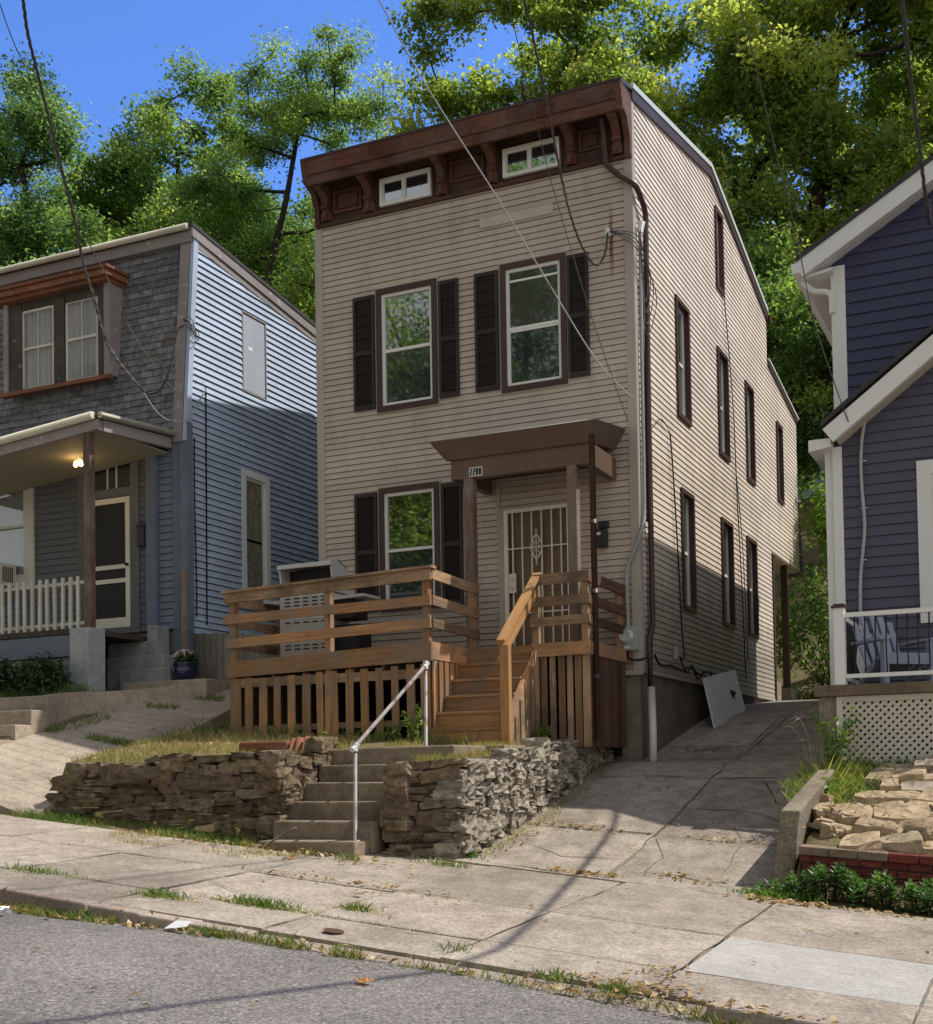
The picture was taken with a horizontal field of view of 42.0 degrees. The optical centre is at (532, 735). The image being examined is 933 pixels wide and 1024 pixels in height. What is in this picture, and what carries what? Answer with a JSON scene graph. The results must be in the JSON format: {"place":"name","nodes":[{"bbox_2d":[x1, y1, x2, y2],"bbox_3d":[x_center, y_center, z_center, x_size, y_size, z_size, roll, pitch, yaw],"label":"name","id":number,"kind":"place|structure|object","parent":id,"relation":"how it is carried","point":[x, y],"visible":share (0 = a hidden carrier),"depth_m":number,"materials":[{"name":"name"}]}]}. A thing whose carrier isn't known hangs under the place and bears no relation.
{"place":"outdoors","nodes":[
{"label":"outdoors","id":0,"kind":"place"},
{"bbox_2d":[0,689,229,814],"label":"ramp path","id":1,"kind":"structure","parent":0,"point":[40,786],"depth_m":16.33,"materials":[{"name":"concrete"}]},
{"bbox_2d":[0,910,713,1023],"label":"road","id":2,"kind":"structure","parent":0,"point":[173,977],"depth_m":6.93,"materials":[{"name":"asphalt"}]},
{"bbox_2d":[161,920,190,928],"bbox_3d":[-2.510,1.336,8.578,0.240,0.050,0.120,-2,-2,23],"label":"paper scrap","id":3,"kind":"object","parent":2,"relation":"on","point":[176,924],"visible":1,"depth_m":8.55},
{"bbox_2d":[0,0,929,270],"label":"sky","id":4,"kind":"structure","parent":0,"point":[103,52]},
{"bbox_2d":[0,815,932,1023],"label":"pavement","id":5,"kind":"structure","parent":0,"point":[657,907],"depth_m":9.69,"materials":[{"name":"concrete"}]},
{"bbox_2d":[0,709,930,1023],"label":"fallen leaves","id":6,"kind":"object","parent":5,"relation":"on","point":[634,983],"depth_m":8.90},
{"bbox_2d":[3,703,932,1023],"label":"pavement cracks","id":7,"kind":"object","parent":5,"relation":"on","point":[543,869],"visible":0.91,"depth_m":10.44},
{"bbox_2d":[682,936,932,1009],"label":"pavement slab","id":8,"kind":"structure","parent":5,"relation":"on","point":[858,975],"depth_m":8.23,"materials":[{"name":"concrete"}]},
{"bbox_2d":[0,496,932,1005],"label":"ground","id":9,"kind":"structure","parent":0,"point":[800,678],"depth_m":15.68,"materials":[{"name":"plant"}]},
{"bbox_2d":[0,654,20,695],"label":"yard shrub","id":10,"kind":"object","parent":9,"relation":"on","point":[2,672],"visible":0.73,"depth_m":17.96,"materials":[{"name":"green plant"}]},
{"bbox_2d":[1,652,58,694],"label":"yard shrub","id":11,"kind":"object","parent":9,"relation":"on","point":[14,684],"visible":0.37,"depth_m":17.84,"materials":[{"name":"green plant"}]},
{"bbox_2d":[10,651,74,695],"bbox_3d":[-7.086,-0.839,17.627,0.901,0.795,0.729,-1,-2,6],"label":"yard shrub","id":12,"kind":"object","parent":9,"relation":"on","point":[49,673],"visible":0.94,"depth_m":17.51,"materials":[{"name":"green plant"}]},
{"bbox_2d":[0,37,129,266],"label":"leafy tree","id":13,"kind":"object","parent":9,"relation":"on","point":[20,231],"visible":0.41,"depth_m":47.83,"materials":[{"name":"green plant"}]},
{"bbox_2d":[0,682,190,746],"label":"garden steps","id":14,"kind":"structure","parent":9,"relation":"on","point":[23,717],"depth_m":17.12,"materials":[{"name":"concrete"}]},
{"bbox_2d":[29,705,229,815],"bbox_3d":[-4.826,0.234,16.534,0.110,2.422,5.200,-2,-2,23],"label":"ramp edge","id":15,"kind":"object","parent":9,"relation":"on","point":[224,714],"visible":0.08,"depth_m":17.15,"materials":[{"name":"concrete"}]},
{"bbox_2d":[19,45,295,289],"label":"leafy tree","id":16,"kind":"object","parent":9,"relation":"on","point":[117,172],"visible":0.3,"depth_m":50.97,"materials":[{"name":"green plant"}]},
{"bbox_2d":[0,222,329,692],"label":"shingle house","id":17,"kind":"structure","parent":9,"relation":"on","point":[123,503],"depth_m":20.10,"materials":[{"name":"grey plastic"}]},
{"bbox_2d":[0,488,34,586],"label":"window","id":18,"kind":"structure","parent":17,"relation":"in","point":[17,511],"depth_m":20.82,"materials":[{"name":"white paint"}]},
{"bbox_2d":[0,4,181,394],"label":"phone wire","id":19,"kind":"object","parent":17,"relation":"attached to","point":[71,200],"visible":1,"depth_m":18.82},
{"bbox_2d":[21,0,187,394],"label":"service cable","id":20,"kind":"object","parent":17,"relation":"attached to","point":[73,215],"visible":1,"depth_m":18.91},
{"bbox_2d":[77,461,140,633],"bbox_3d":[-6.994,-3.177,19.977,1.300,3.020,0.140,-2,-2,23],"label":"front door","id":21,"kind":"structure","parent":17,"relation":"in","point":[117,552],"depth_m":19.92,"materials":[{"name":"beige paint"}]},
{"bbox_2d":[241,310,266,400],"bbox_3d":[-4.856,-6.609,21.108,0.048,1.390,0.690,-2,-2,23],"label":"boarded window","id":22,"kind":"structure","parent":17,"relation":"in","point":[254,342],"depth_m":21.11,"materials":[{"name":"white wood"}]},
{"bbox_2d":[241,468,270,601],"bbox_3d":[-4.825,-3.366,21.011,0.115,2.380,0.790,-2,-2,23],"label":"window","id":23,"kind":"structure","parent":17,"relation":"in","point":[248,475],"depth_m":21.23,"materials":[{"name":"grey"}]},
{"bbox_2d":[107,625,229,699],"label":"porch steps","id":24,"kind":"structure","parent":9,"relation":"on","point":[139,665],"depth_m":18.96,"materials":[{"name":"grey paint"}]},
{"bbox_2d":[171,649,199,679],"bbox_3d":[-5.340,-1.088,18.612,0.443,0.502,0.429,-2,-2,23],"label":"flower pot","id":25,"kind":"object","parent":24,"relation":"on","point":[185,665],"visible":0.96,"depth_m":18.47,"materials":[{"name":"blue ceramic"}]},
{"bbox_2d":[44,737,338,839],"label":"stone wall","id":26,"kind":"structure","parent":9,"relation":"on","point":[263,790],"depth_m":13.56,"materials":[{"name":"brown stone"}]},
{"bbox_2d":[123,161,315,323],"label":"leafy tree","id":27,"kind":"object","parent":9,"relation":"on","point":[163,222],"visible":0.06,"depth_m":45.49,"materials":[{"name":"green plant"}]},
{"bbox_2d":[181,570,276,680],"bbox_3d":[-4.457,-1.596,18.873,2.260,2.100,0.310,-2,-2,23],"label":"board fence","id":28,"kind":"object","parent":9,"relation":"on","point":[212,652],"visible":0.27,"depth_m":19.19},
{"bbox_2d":[153,7,409,322],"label":"locust tree","id":29,"kind":"object","parent":9,"relation":"on","point":[280,121],"visible":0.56,"depth_m":42.76,"materials":[{"name":"green plant"}]},
{"bbox_2d":[262,220,315,322],"bbox_3d":[-6.456,-9.251,39.045,6.745,14.106,4.464,-2,-2,23],"label":"slender tree","id":30,"kind":"object","parent":9,"relation":"on","point":[296,290],"visible":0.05,"depth_m":39.21,"materials":[{"name":"green plant"}]},
{"bbox_2d":[265,178,314,287],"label":"hillside tree","id":31,"kind":"object","parent":9,"relation":"on","point":[303,213],"visible":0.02,"depth_m":61.34,"materials":[{"name":"green plant"}]},
{"bbox_2d":[0,680,756,1023],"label":"grass","id":32,"kind":"structure","parent":9,"relation":"on","point":[180,832],"depth_m":12.97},
{"bbox_2d":[239,736,316,753],"bbox_3d":[-2.946,0.134,14.286,1.203,0.258,0.122,-2,-2,23],"label":"timber edging","id":33,"kind":"object","parent":32,"relation":"on","point":[297,744],"visible":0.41,"depth_m":14.26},
{"bbox_2d":[258,745,525,856],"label":"concrete steps","id":34,"kind":"structure","parent":9,"relation":"on","point":[321,818],"depth_m":12.97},
{"bbox_2d":[349,661,429,840],"bbox_3d":[-1.504,0.107,13.018,0.120,1.953,1.673,-2,-2,23],"label":"pipe handrail","id":35,"kind":"object","parent":34,"relation":"on","point":[355,745],"visible":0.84,"depth_m":12.80,"materials":[{"name":"silver metal"}]},
{"bbox_2d":[384,723,403,740],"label":"weed plant","id":36,"kind":"object","parent":9,"relation":"on","point":[394,734],"visible":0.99,"depth_m":15.30,"materials":[{"name":"green plant"}]},
{"bbox_2d":[399,704,423,740],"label":"weed plant","id":37,"kind":"object","parent":9,"relation":"on","point":[414,731],"visible":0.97,"depth_m":15.12,"materials":[{"name":"green plant"}]},
{"bbox_2d":[221,564,627,756],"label":"wooden deck","id":38,"kind":"structure","parent":9,"relation":"on","point":[504,689],"depth_m":15.72,"materials":[{"name":"wood"}]},
{"bbox_2d":[264,559,379,656],"bbox_3d":[-2.976,-1.740,17.102,1.650,1.445,0.530,-2,-2,23],"label":"barbecue grill","id":39,"kind":"object","parent":38,"relation":"on","point":[289,573],"visible":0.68,"depth_m":16.94,"materials":[{"name":"grey metal"}]},
{"bbox_2d":[0,885,853,1023],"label":"kerb","id":40,"kind":"structure","parent":9,"relation":"on","point":[38,899],"depth_m":8.10,"materials":[{"name":"concrete"}]},
{"bbox_2d":[378,734,613,859],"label":"stone wall","id":41,"kind":"structure","parent":9,"relation":"on","point":[456,808],"depth_m":12.57,"materials":[{"name":"grey stone"}]},
{"bbox_2d":[380,0,701,143],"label":"maple tree","id":42,"kind":"object","parent":9,"relation":"on","point":[570,64],"visible":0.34,"depth_m":37.99,"materials":[{"name":"green plant"}]},
{"bbox_2d":[534,722,552,739],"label":"weed plant","id":43,"kind":"object","parent":9,"relation":"on","point":[542,730],"visible":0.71,"depth_m":15.43,"materials":[{"name":"green plant"}]},
{"bbox_2d":[300,76,799,760],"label":"brown house","id":44,"kind":"structure","parent":9,"relation":"on","point":[486,436],"depth_m":18.04,"materials":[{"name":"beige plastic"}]},
{"bbox_2d":[379,167,431,207],"bbox_3d":[-1.924,-8.303,18.364,0.880,0.420,0.061,-2,-2,23],"label":"attic window","id":45,"kind":"structure","parent":44,"relation":"in","point":[414,185],"depth_m":18.35,"materials":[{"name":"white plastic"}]},
{"bbox_2d":[375,277,440,414],"bbox_3d":[-1.890,-5.887,18.344,1.084,1.934,0.100,-2,-2,23],"label":"window","id":46,"kind":"structure","parent":44,"relation":"in","point":[406,314],"depth_m":18.36,"materials":[{"name":"white plastic"}]},
{"bbox_2d":[378,480,442,613],"bbox_3d":[-1.838,-2.829,18.253,1.074,1.934,0.100,-2,-2,23],"label":"window","id":47,"kind":"structure","parent":44,"relation":"in","point":[409,515],"depth_m":18.27,"materials":[{"name":"white plastic"}]},
{"bbox_2d":[378,0,633,399],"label":"phone wire","id":48,"kind":"object","parent":44,"relation":"attached to","point":[499,202],"visible":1,"depth_m":16.13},
{"bbox_2d":[502,136,560,179],"bbox_3d":[-0.020,-8.363,17.543,0.890,0.420,0.061,-2,-2,23],"label":"attic window","id":49,"kind":"structure","parent":44,"relation":"in","point":[528,158],"depth_m":17.54,"materials":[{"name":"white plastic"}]},
{"bbox_2d":[495,479,569,645],"bbox_3d":[0.060,-2.504,17.439,1.220,2.740,0.175,-2,-2,23],"label":"door","id":50,"kind":"structure","parent":44,"relation":"in","point":[536,540],"depth_m":17.49,"materials":[{"name":"beige paint"}]},
{"bbox_2d":[499,251,569,395],"bbox_3d":[0.024,-5.948,17.518,1.074,1.934,0.100,-2,-2,23],"label":"window","id":51,"kind":"structure","parent":44,"relation":"in","point":[533,322],"depth_m":17.53,"materials":[{"name":"white plastic"}]},
{"bbox_2d":[523,0,608,265],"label":"service cable","id":52,"kind":"object","parent":44,"relation":"attached to","point":[552,131],"visible":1,"depth_m":15.84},
{"bbox_2d":[507,0,627,420],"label":"phone wire","id":53,"kind":"object","parent":44,"relation":"attached to","point":[559,210],"visible":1,"depth_m":16.09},
{"bbox_2d":[674,294,691,426],"bbox_3d":[2.320,-5.882,19.085,0.150,1.890,0.740,-2,-2,23],"label":"window","id":54,"kind":"structure","parent":44,"relation":"in","point":[682,313],"depth_m":19.32,"materials":[{"name":"brown plastic"}]},
{"bbox_2d":[680,487,696,613],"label":"window","id":55,"kind":"structure","parent":44,"relation":"in","point":[688,529],"depth_m":19.27,"materials":[{"name":"brown plastic"}]},
{"bbox_2d":[713,205,724,296],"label":"window","id":56,"kind":"structure","parent":44,"relation":"in","point":[718,218],"depth_m":21.58,"materials":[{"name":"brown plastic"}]},
{"bbox_2d":[716,345,730,462],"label":"window","id":57,"kind":"structure","parent":44,"relation":"in","point":[722,360],"depth_m":21.62,"materials":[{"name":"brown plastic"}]},
{"bbox_2d":[720,517,735,629],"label":"window","id":58,"kind":"structure","parent":44,"relation":"in","point":[727,528],"depth_m":21.60,"materials":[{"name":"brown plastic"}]},
{"bbox_2d":[744,380,755,485],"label":"window","id":59,"kind":"structure","parent":44,"relation":"in","point":[749,391],"depth_m":23.46,"materials":[{"name":"brown plastic"}]},
{"bbox_2d":[746,535,759,639],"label":"window","id":60,"kind":"structure","parent":44,"relation":"in","point":[751,545],"depth_m":23.32,"materials":[{"name":"brown plastic"}]},
{"bbox_2d":[775,421,784,505],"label":"window","id":61,"kind":"structure","parent":44,"relation":"in","point":[779,429],"depth_m":25.94,"materials":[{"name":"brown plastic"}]},
{"bbox_2d":[466,684,928,904],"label":"weeds","id":62,"kind":"object","parent":9,"relation":"on","point":[847,780],"visible":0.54,"depth_m":13.01,"materials":[{"name":"green plant"}]},
{"bbox_2d":[697,143,810,358],"bbox_3d":[4.695,-9.834,34.068,7.878,14.557,5.410,-2,-2,23],"label":"understorey tree","id":63,"kind":"object","parent":9,"relation":"on","point":[764,257],"visible":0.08,"depth_m":32.74,"materials":[{"name":"green plant"}]},
{"bbox_2d":[608,0,932,578],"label":"maple tree","id":64,"kind":"object","parent":9,"relation":"on","point":[793,61],"visible":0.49,"depth_m":35.73,"materials":[{"name":"green plant"}]},
{"bbox_2d":[754,875,804,894],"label":"leafy plant","id":65,"kind":"object","parent":9,"relation":"on","point":[775,884],"visible":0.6,"depth_m":11.24,"materials":[{"name":"green plant"}]},
{"bbox_2d":[750,259,833,620],"bbox_3d":[7.426,-7.010,30.578,7.715,11.353,4.907,-2,-2,23],"label":"understorey tree","id":66,"kind":"object","parent":9,"relation":"on","point":[792,325],"visible":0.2,"depth_m":30.13,"materials":[{"name":"green plant"}]},
{"bbox_2d":[727,71,866,279],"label":"hillside tree","id":67,"kind":"object","parent":9,"relation":"on","point":[789,223],"visible":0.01,"depth_m":51.88,"materials":[{"name":"green plant"}]},
{"bbox_2d":[775,341,826,498],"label":"tree","id":68,"kind":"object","parent":9,"relation":"on","point":[807,492],"depth_m":43.70,"materials":[{"name":"green plant"}]},
{"bbox_2d":[773,769,833,882],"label":"kerb wall","id":69,"kind":"structure","parent":9,"relation":"on","point":[796,814],"depth_m":11.57,"materials":[{"name":"concrete"}]},
{"bbox_2d":[780,715,821,770],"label":"foxtail grass","id":70,"kind":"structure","parent":69,"relation":"on","point":[797,719],"depth_m":13.38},
{"bbox_2d":[779,868,832,899],"bbox_3d":[2.472,1.389,11.155,0.563,0.354,0.516,0,-2,-26],"label":"leafy plant","id":71,"kind":"object","parent":9,"relation":"on","point":[804,882],"visible":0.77,"depth_m":11.09,"materials":[{"name":"green plant"}]},
{"bbox_2d":[795,657,830,699],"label":"bush","id":72,"kind":"object","parent":9,"relation":"on","point":[819,680],"visible":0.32,"depth_m":26.85,"materials":[{"name":"green plant"}]},
{"bbox_2d":[819,822,840,834],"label":"rock","id":73,"kind":"object","parent":9,"relation":"on","point":[826,827],"visible":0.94,"depth_m":11.69,"materials":[{"name":"beige stone"}]},
{"bbox_2d":[803,861,863,902],"bbox_3d":[2.733,1.360,11.021,0.561,0.436,0.478,-1,-2,13],"label":"leafy plant","id":74,"kind":"object","parent":9,"relation":"on","point":[837,872],"visible":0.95,"depth_m":11.01,"materials":[{"name":"green plant"}]},
{"bbox_2d":[807,706,860,765],"bbox_3d":[3.333,0.050,13.428,0.597,0.743,0.619,-2,-2,23],"label":"weed plant","id":75,"kind":"object","parent":9,"relation":"on","point":[841,743],"visible":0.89,"depth_m":13.35,"materials":[{"name":"green plant"}]},
{"bbox_2d":[820,823,852,837],"bbox_3d":[2.976,0.958,11.744,0.356,0.227,0.289,-2,-2,23],"label":"rock","id":76,"kind":"object","parent":9,"relation":"on","point":[840,833],"visible":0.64,"depth_m":11.68,"materials":[{"name":"beige stone"}]},
{"bbox_2d":[826,871,879,906],"bbox_3d":[2.952,1.416,10.980,0.478,0.367,0.557,-1,-2,-15],"label":"leafy plant","id":77,"kind":"object","parent":9,"relation":"on","point":[858,898],"visible":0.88,"depth_m":10.92,"materials":[{"name":"green plant"}]},
{"bbox_2d":[836,806,872,825],"bbox_3d":[3.195,0.825,11.956,0.350,0.258,0.321,-2,-2,23],"label":"rock","id":78,"kind":"object","parent":9,"relation":"on","point":[860,811],"visible":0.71,"depth_m":11.92,"materials":[{"name":"beige stone"}]},
{"bbox_2d":[839,831,881,860],"bbox_3d":[3.086,1.042,11.378,0.404,0.283,0.394,-2,-2,23],"label":"rock","id":79,"kind":"object","parent":9,"relation":"on","point":[870,840],"visible":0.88,"depth_m":11.33,"materials":[{"name":"beige stone"}]},
{"bbox_2d":[791,154,932,764],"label":"purple house","id":80,"kind":"structure","parent":9,"relation":"on","point":[868,269],"depth_m":15.35,"materials":[{"name":"wood"}]},
{"bbox_2d":[738,0,848,421],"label":"phone wire","id":81,"kind":"object","parent":80,"relation":"attached to","point":[790,209],"visible":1,"depth_m":14.88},
{"bbox_2d":[850,616,932,683],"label":"adirondack chair","id":82,"kind":"object","parent":80,"relation":"on","point":[892,656],"visible":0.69,"depth_m":14.34,"materials":[{"name":"grey plastic"}]},
{"bbox_2d":[900,0,932,224],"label":"service cable","id":83,"kind":"object","parent":80,"relation":"attached to","point":[929,215],"visible":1,"depth_m":14.47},
{"bbox_2d":[916,459,932,622],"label":"window","id":84,"kind":"structure","parent":80,"relation":"in","point":[924,468],"depth_m":15.07,"materials":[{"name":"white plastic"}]},
{"bbox_2d":[799,844,932,887],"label":"brick edging","id":85,"kind":"object","parent":9,"relation":"on","point":[902,868],"visible":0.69,"depth_m":11.14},
{"bbox_2d":[801,1,932,372],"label":"maple tree","id":86,"kind":"object","parent":9,"relation":"on","point":[891,87],"visible":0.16,"depth_m":37.84,"materials":[{"name":"green plant"}]},
{"bbox_2d":[854,790,885,804],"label":"rock","id":87,"kind":"object","parent":9,"relation":"on","point":[864,797],"visible":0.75,"depth_m":12.34,"materials":[{"name":"beige stone"}]},
{"bbox_2d":[853,816,897,836],"bbox_3d":[3.303,0.924,11.599,0.441,0.301,0.288,-2,-2,23],"label":"rock","id":88,"kind":"object","parent":9,"relation":"on","point":[862,824],"visible":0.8,"depth_m":11.56,"materials":[{"name":"beige stone"}]},
{"bbox_2d":[864,768,892,789],"bbox_3d":[3.708,0.496,12.875,0.287,0.310,0.325,-2,-2,35],"label":"rock","id":89,"kind":"object","parent":9,"relation":"on","point":[876,771],"visible":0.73,"depth_m":12.82,"materials":[{"name":"beige stone"}]},
{"bbox_2d":[844,869,928,913],"bbox_3d":[3.174,1.395,10.828,0.783,0.442,0.478,-2,-2,23],"label":"leafy plant","id":90,"kind":"object","parent":9,"relation":"on","point":[889,890],"visible":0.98,"depth_m":10.78,"materials":[{"name":"green plant"}]},
{"bbox_2d":[880,778,901,792],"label":"rock","id":91,"kind":"object","parent":9,"relation":"on","point":[889,784],"visible":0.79,"depth_m":12.50,"materials":[{"name":"beige stone"}]},
{"bbox_2d":[879,763,913,773],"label":"rock","id":92,"kind":"object","parent":9,"relation":"on","point":[903,766],"visible":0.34,"depth_m":13.12,"materials":[{"name":"beige stone"}]},
{"bbox_2d":[880,831,922,854],"bbox_3d":[3.425,1.024,11.264,0.425,0.275,0.312,-2,-2,23],"label":"rock","id":93,"kind":"object","parent":9,"relation":"on","point":[901,842],"visible":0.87,"depth_m":11.16,"materials":[{"name":"beige stone"}]},
{"bbox_2d":[873,806,929,824],"bbox_3d":[3.570,0.830,11.771,0.577,0.294,0.349,-2,-2,23],"label":"rock","id":94,"kind":"object","parent":9,"relation":"on","point":[896,813],"visible":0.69,"depth_m":11.76,"materials":[{"name":"beige stone"}]},
{"bbox_2d":[884,790,920,802],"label":"rock","id":95,"kind":"object","parent":9,"relation":"on","point":[905,796],"visible":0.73,"depth_m":12.24,"materials":[{"name":"beige stone"}]},
{"bbox_2d":[892,767,926,784],"bbox_3d":[3.964,0.475,12.779,0.382,0.291,0.278,-2,-2,23],"label":"rock","id":96,"kind":"object","parent":9,"relation":"on","point":[908,774],"visible":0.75,"depth_m":12.71,"materials":[{"name":"beige stone"}]},
{"bbox_2d":[891,877,932,914],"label":"leafy plant","id":97,"kind":"object","parent":9,"relation":"on","point":[909,890],"visible":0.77,"depth_m":10.74,"materials":[{"name":"green plant"}]},
{"bbox_2d":[898,817,932,839],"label":"rock","id":98,"kind":"object","parent":9,"relation":"on","point":[926,822],"visible":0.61,"depth_m":11.45,"materials":[{"name":"beige stone"}]},
{"bbox_2d":[903,825,928,832],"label":"rock","id":99,"kind":"object","parent":9,"relation":"on","point":[907,828],"visible":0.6,"depth_m":11.35,"materials":[{"name":"beige stone"}]},
{"bbox_2d":[900,781,932,792],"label":"rock","id":100,"kind":"object","parent":9,"relation":"on","point":[919,786],"visible":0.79,"depth_m":12.50,"materials":[{"name":"beige stone"}]},
{"bbox_2d":[905,800,932,816],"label":"rock","id":101,"kind":"object","parent":9,"relation":"on","point":[923,805],"visible":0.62,"depth_m":11.95,"materials":[{"name":"beige stone"}]},
{"bbox_2d":[913,755,932,772],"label":"rock","id":102,"kind":"object","parent":9,"relation":"on","point":[922,761],"visible":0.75,"depth_m":12.96,"materials":[{"name":"beige stone"}]},
{"bbox_2d":[918,787,932,801],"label":"rock","id":103,"kind":"object","parent":9,"relation":"on","point":[926,794],"visible":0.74,"depth_m":12.16,"materials":[{"name":"beige stone"}]},
{"bbox_2d":[438,699,819,900],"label":"driveway","id":104,"kind":"structure","parent":0,"point":[622,799],"depth_m":14.06,"materials":[{"name":"concrete"}]},
{"bbox_2d":[702,670,745,728],"bbox_3d":[3.167,-0.630,19.946,0.269,1.106,2.332,-2,-2,23],"label":"leaning panel","id":105,"kind":"object","parent":104,"relation":"on","point":[724,697],"visible":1,"depth_m":19.77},
{"bbox_2d":[775,549,829,686],"bbox_3d":[6.262,-2.737,28.748,4.179,4.003,2.568,-2,-2,23],"label":"bush","id":106,"kind":"object","parent":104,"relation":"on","point":[801,639],"visible":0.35,"depth_m":28.33,"materials":[{"name":"green plant"}]},
{"bbox_2d":[797,471,829,657],"bbox_3d":[7.388,-3.484,26.875,3.436,5.436,2.646,-2,-2,23],"label":"bush","id":107,"kind":"object","parent":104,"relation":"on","point":[816,514],"visible":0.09,"depth_m":27.41,"materials":[{"name":"green plant"}]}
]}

